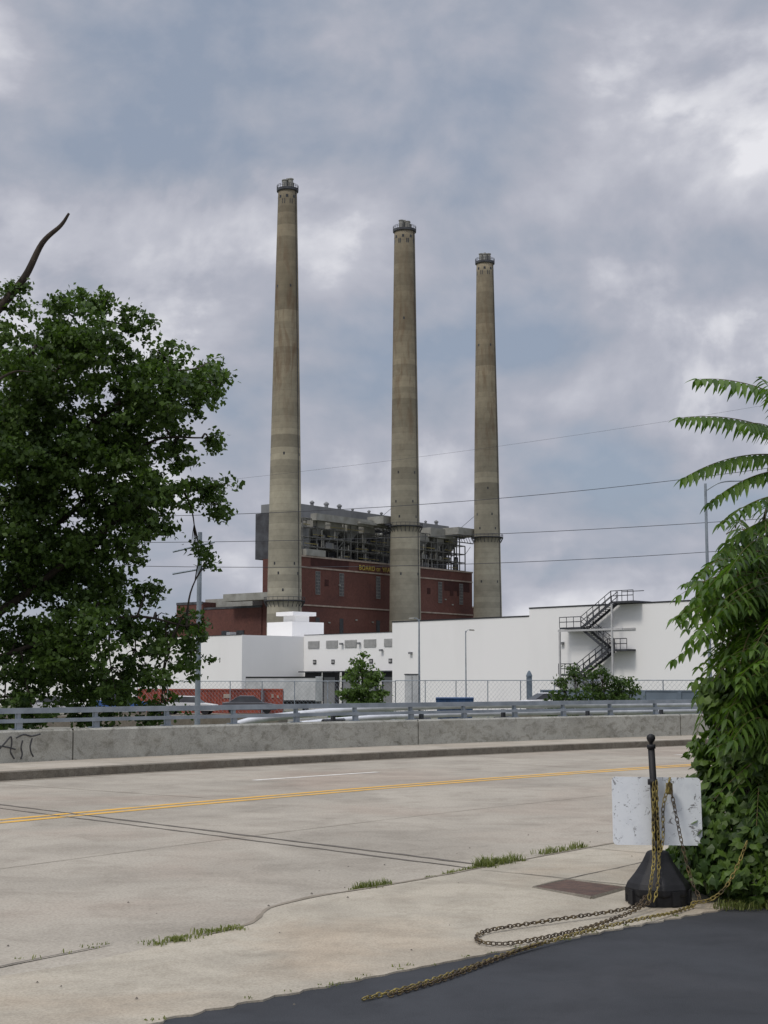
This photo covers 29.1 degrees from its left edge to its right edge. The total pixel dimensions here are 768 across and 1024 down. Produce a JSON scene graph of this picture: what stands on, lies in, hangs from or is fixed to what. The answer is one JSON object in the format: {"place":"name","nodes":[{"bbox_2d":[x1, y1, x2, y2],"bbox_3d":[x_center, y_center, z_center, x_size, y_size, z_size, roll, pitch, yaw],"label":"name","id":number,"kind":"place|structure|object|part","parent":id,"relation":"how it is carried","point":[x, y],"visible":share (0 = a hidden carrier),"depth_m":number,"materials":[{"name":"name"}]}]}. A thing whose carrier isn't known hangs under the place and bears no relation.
{"place":"outdoors","nodes":[
{"label":"outdoors","id":0,"kind":"place"},
{"bbox_2d":[0,705,498,729],"bbox_3d":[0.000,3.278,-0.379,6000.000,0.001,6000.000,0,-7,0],"label":"ground","id":1,"kind":"structure","parent":0,"point":[306,718],"depth_m":137.73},
{"bbox_2d":[0,213,69,379],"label":"dead branch tree","id":2,"kind":"object","parent":1,"relation":"on","point":[11,291],"visible":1,"depth_m":40.87,"materials":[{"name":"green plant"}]},
{"bbox_2d":[0,282,244,729],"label":"oak tree","id":3,"kind":"object","parent":1,"relation":"on","point":[36,469],"visible":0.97,"depth_m":44.33,"materials":[{"name":"green plant"}]},
{"bbox_2d":[137,689,194,712],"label":"shipping container","id":4,"kind":"object","parent":1,"relation":"on","point":[184,692],"visible":0.16,"depth_m":147.66,"materials":[{"name":"red metal"}]},
{"bbox_2d":[172,532,214,724],"bbox_3d":[-7.750,5.493,59.764,1.719,9.400,0.240,0,-7,0],"label":"utility pole","id":5,"kind":"object","parent":1,"relation":"on","point":[198,683],"visible":0.59,"depth_m":59.89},
{"bbox_2d":[116,405,766,567],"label":"power lines","id":6,"kind":"object","parent":5,"relation":"attached to","point":[451,535],"visible":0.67,"depth_m":60.29,"materials":[{"name":"metal"}]},
{"bbox_2d":[200,689,263,712],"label":"shipping container","id":7,"kind":"object","parent":1,"relation":"on","point":[216,693],"visible":0.37,"depth_m":146.67,"materials":[{"name":"red metal"}]},
{"bbox_2d":[135,681,395,719],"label":"chain link fence","id":8,"kind":"object","parent":1,"relation":"on","point":[268,687],"visible":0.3,"depth_m":133.24,"materials":[{"name":"grey metal"}]},
{"bbox_2d":[264,689,283,712],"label":"shipping container","id":9,"kind":"object","parent":1,"relation":"on","point":[279,699],"visible":0.52,"depth_m":148.61,"materials":[{"name":"red metal"}]},
{"bbox_2d":[246,677,321,709],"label":"truck trailer","id":10,"kind":"object","parent":1,"relation":"on","point":[300,687],"visible":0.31,"depth_m":167.25,"materials":[{"name":"white metal"}]},
{"bbox_2d":[264,178,304,635],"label":"smokestack","id":11,"kind":"object","parent":1,"relation":"on","point":[284,589],"visible":0.85,"depth_m":531.78,"materials":[{"name":"concrete"}]},
{"bbox_2d":[5,712,571,726],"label":"parking deck","id":12,"kind":"structure","parent":1,"relation":"on","point":[124,723],"depth_m":111.92,"materials":[{"name":"concrete"}]},
{"bbox_2d":[32,696,83,707],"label":"parked car","id":13,"kind":"object","parent":12,"relation":"on","point":[38,702],"visible":0.09,"depth_m":116.15,"materials":[{"name":"grey paint"}]},
{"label":"windows","id":14,"kind":"part","parent":13,"relation":"part of","materials":[{"name":"grey glass"}]},
{"bbox_2d":[96,694,145,711],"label":"parked car","id":15,"kind":"object","parent":12,"relation":"on","point":[100,704],"visible":0.16,"depth_m":114.99,"materials":[{"name":"blue paint"}]},
{"bbox_2d":[163,696,217,714],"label":"parked car","id":16,"kind":"object","parent":12,"relation":"on","point":[189,700],"visible":0.35,"depth_m":117.28,"materials":[{"name":"grey paint"}]},
{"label":"windows","id":17,"kind":"part","parent":16,"relation":"part of","materials":[{"name":"grey glass"}]},
{"bbox_2d":[222,695,276,713],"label":"parked car","id":18,"kind":"object","parent":12,"relation":"on","point":[245,700],"visible":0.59,"depth_m":120.21,"materials":[{"name":"grey paint"}]},
{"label":"windows","id":19,"kind":"part","parent":18,"relation":"part of","materials":[{"name":"grey glass"}]},
{"bbox_2d":[520,693,568,708],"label":"parked car","id":20,"kind":"object","parent":12,"relation":"on","point":[539,697],"visible":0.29,"depth_m":110.21,"materials":[{"name":"white paint"}]},
{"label":"windows","id":21,"kind":"part","parent":20,"relation":"part of","materials":[{"name":"grey glass"}]},
{"bbox_2d":[176,501,473,636],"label":"power station","id":22,"kind":"object","parent":1,"relation":"on","point":[339,599],"visible":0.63,"depth_m":576.68,"materials":[{"name":"red brick"}]},
{"bbox_2d":[205,630,243,634],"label":"wing windows","id":23,"kind":"structure","parent":22,"relation":"in","point":[238,632],"depth_m":566.06,"materials":[{"name":"grey glass"}]},
{"bbox_2d":[315,571,462,633],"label":"windows","id":24,"kind":"structure","parent":22,"relation":"in","point":[316,575],"depth_m":567.38,"materials":[{"name":"grey glass"}]},
{"bbox_2d":[0,714,713,762],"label":"bridge parapet","id":25,"kind":"structure","parent":1,"relation":"on","point":[31,745],"depth_m":32.61,"materials":[{"name":"grey concrete"}]},
{"bbox_2d":[0,699,702,729],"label":"bridge railing","id":26,"kind":"object","parent":25,"relation":"on","point":[19,721],"visible":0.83,"depth_m":32.63,"materials":[{"name":"grey metal"}]},
{"bbox_2d":[328,651,392,717],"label":"young poplar tree","id":27,"kind":"object","parent":1,"relation":"on","point":[361,691],"visible":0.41,"depth_m":69.30,"materials":[{"name":"green plant"}]},
{"bbox_2d":[387,219,422,631],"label":"smokestack","id":28,"kind":"object","parent":1,"relation":"on","point":[405,594],"visible":0.9,"depth_m":582.81,"materials":[{"name":"concrete"}]},
{"bbox_2d":[404,674,417,710],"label":"storage cabinet","id":29,"kind":"object","parent":1,"relation":"on","point":[411,694],"visible":0.59,"depth_m":148.36,"materials":[{"name":"white metal"}]},
{"bbox_2d":[409,617,419,710],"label":"street lamp","id":30,"kind":"object","parent":1,"relation":"on","point":[418,657],"visible":0.88,"depth_m":149.24,"materials":[{"name":"grey metal"}]},
{"bbox_2d":[436,697,473,718],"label":"dumpster","id":31,"kind":"object","parent":1,"relation":"on","point":[454,699],"visible":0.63,"depth_m":116.10,"materials":[{"name":"blue paint"}]},
{"bbox_2d":[237,703,696,723],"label":"steam pipes","id":32,"kind":"object","parent":1,"relation":"on","point":[387,717],"visible":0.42,"depth_m":61.96,"materials":[{"name":"metal"}]},
{"bbox_2d":[465,629,474,696],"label":"street lamp","id":33,"kind":"object","parent":1,"relation":"on","point":[465,663],"visible":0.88,"depth_m":157.10,"materials":[{"name":"grey metal"}]},
{"bbox_2d":[471,253,502,617],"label":"smokestack","id":34,"kind":"object","parent":1,"relation":"on","point":[487,590],"visible":0.92,"depth_m":626.79,"materials":[{"name":"concrete"}]},
{"bbox_2d":[526,671,531,698],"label":"bollard meter","id":35,"kind":"object","parent":1,"relation":"on","point":[528,677],"visible":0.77,"depth_m":121.00,"materials":[{"name":"grey metal"}]},
{"bbox_2d":[395,680,700,719],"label":"chain link fence","id":36,"kind":"object","parent":1,"relation":"on","point":[510,688],"visible":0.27,"depth_m":122.75,"materials":[{"name":"grey metal"}]},
{"bbox_2d":[541,662,645,716],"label":"shrub","id":37,"kind":"object","parent":1,"relation":"on","point":[618,693],"visible":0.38,"depth_m":79.25,"materials":[{"name":"green plant"}]},
{"bbox_2d":[558,589,650,689],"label":"fire escape stairs","id":38,"kind":"structure","parent":1,"relation":"on","point":[587,629],"depth_m":150.38,"materials":[{"name":"metal"}]},
{"bbox_2d":[704,479,755,677],"bbox_3d":[14.145,4.411,59.889,2.297,11.578,0.324,0,-7,0],"label":"street lamp","id":39,"kind":"object","parent":1,"relation":"on","point":[706,527],"visible":0.4,"depth_m":60.29,"materials":[{"name":"grey metal"}]},
{"bbox_2d":[0,735,707,781],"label":"sidewalk","id":40,"kind":"structure","parent":0,"point":[19,771],"depth_m":30.03,"materials":[{"name":"concrete"}]},
{"bbox_2d":[0,746,711,975],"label":"road","id":41,"kind":"structure","parent":0,"point":[49,907],"depth_m":15.77,"materials":[{"name":"concrete"}]},
{"bbox_2d":[7,831,616,1004],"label":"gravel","id":42,"kind":"structure","parent":41,"relation":"on","point":[279,932],"depth_m":10.62,"materials":[{"name":"grey gravel"}]},
{"bbox_2d":[0,754,690,822],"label":"road markings","id":43,"kind":"object","parent":41,"relation":"on","point":[307,792],"visible":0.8,"depth_m":21.42,"materials":[{"name":"yellow paint"}]},
{"bbox_2d":[0,600,726,710],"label":"white warehouse","id":44,"kind":"structure","parent":0,"point":[295,644],"depth_m":165.21,"materials":[{"name":"paint"}]},
{"bbox_2d":[324,677,391,703],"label":"dock doors","id":45,"kind":"structure","parent":44,"relation":"in","point":[389,679],"depth_m":183.12,"materials":[{"name":"grey metal"}]},
{"bbox_2d":[0,843,755,1023],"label":"sidewalk","id":46,"kind":"structure","parent":0,"point":[335,938],"depth_m":9.08,"materials":[{"name":"concrete"}]},
{"bbox_2d":[0,751,708,966],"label":"pavement joints","id":47,"kind":"object","parent":46,"relation":"on","point":[260,915],"visible":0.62,"depth_m":13.80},
{"bbox_2d":[14,841,767,1020],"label":"grass","id":48,"kind":"structure","parent":46,"relation":"on","point":[487,862],"depth_m":10.53,"materials":[{"name":"green plant"}]},
{"bbox_2d":[532,879,624,898],"bbox_3d":[1.500,2.912,11.391,0.627,0.046,0.794,6,-9,-41],"label":"utility cover","id":49,"kind":"object","parent":46,"relation":"in","point":[587,889],"visible":0.79,"depth_m":11.35,"materials":[{"name":"metal"}]},
{"bbox_2d":[625,734,691,907],"bbox_3d":[1.990,2.234,10.795,0.475,1.218,0.475,0,-7,0],"label":"chain stanchion","id":50,"kind":"object","parent":46,"relation":"on","point":[674,890],"visible":0.91,"depth_m":10.62,"materials":[{"name":"black plastic"}]},
{"bbox_2d":[361,780,747,1000],"bbox_3d":[0.974,2.227,9.258,0.763,0.897,4.085,-6,-9,41],"label":"plastic chain","id":51,"kind":"object","parent":50,"relation":"hanging from","point":[465,969],"visible":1,"depth_m":9.72,"materials":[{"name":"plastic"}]},
{"bbox_2d":[612,777,701,845],"bbox_3d":[2.009,2.190,10.823,0.679,0.502,0.132,1,-7,-6],"label":"blank sign board","id":52,"kind":"object","parent":50,"relation":"attached to","point":[631,810],"visible":0.97,"depth_m":10.86,"materials":[{"name":"white plastic"}]},
{"bbox_2d":[665,376,767,872],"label":"tree of heaven","id":53,"kind":"object","parent":46,"relation":"on","point":[738,611],"visible":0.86,"depth_m":11.00,"materials":[{"name":"green plant"}]},
{"bbox_2d":[665,668,767,908],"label":"ivy vine","id":54,"kind":"object","parent":46,"relation":"on","point":[713,858],"visible":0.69,"depth_m":10.86,"materials":[{"name":"green plant"}]},
{"bbox_2d":[0,0,767,641],"label":"sky","id":55,"kind":"structure","parent":0,"point":[609,158],"materials":[{"name":"grey"}]},
{"bbox_2d":[163,906,767,1023],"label":"asphalt parking lot","id":56,"kind":"structure","parent":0,"point":[708,968],"depth_m":7.79,"materials":[{"name":"black asphalt"}]},
{"bbox_2d":[540,690,697,714],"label":"wall","id":57,"kind":"structure","parent":0,"point":[669,694],"depth_m":111.75,"materials":[{"name":"grey concrete"}]}
]}

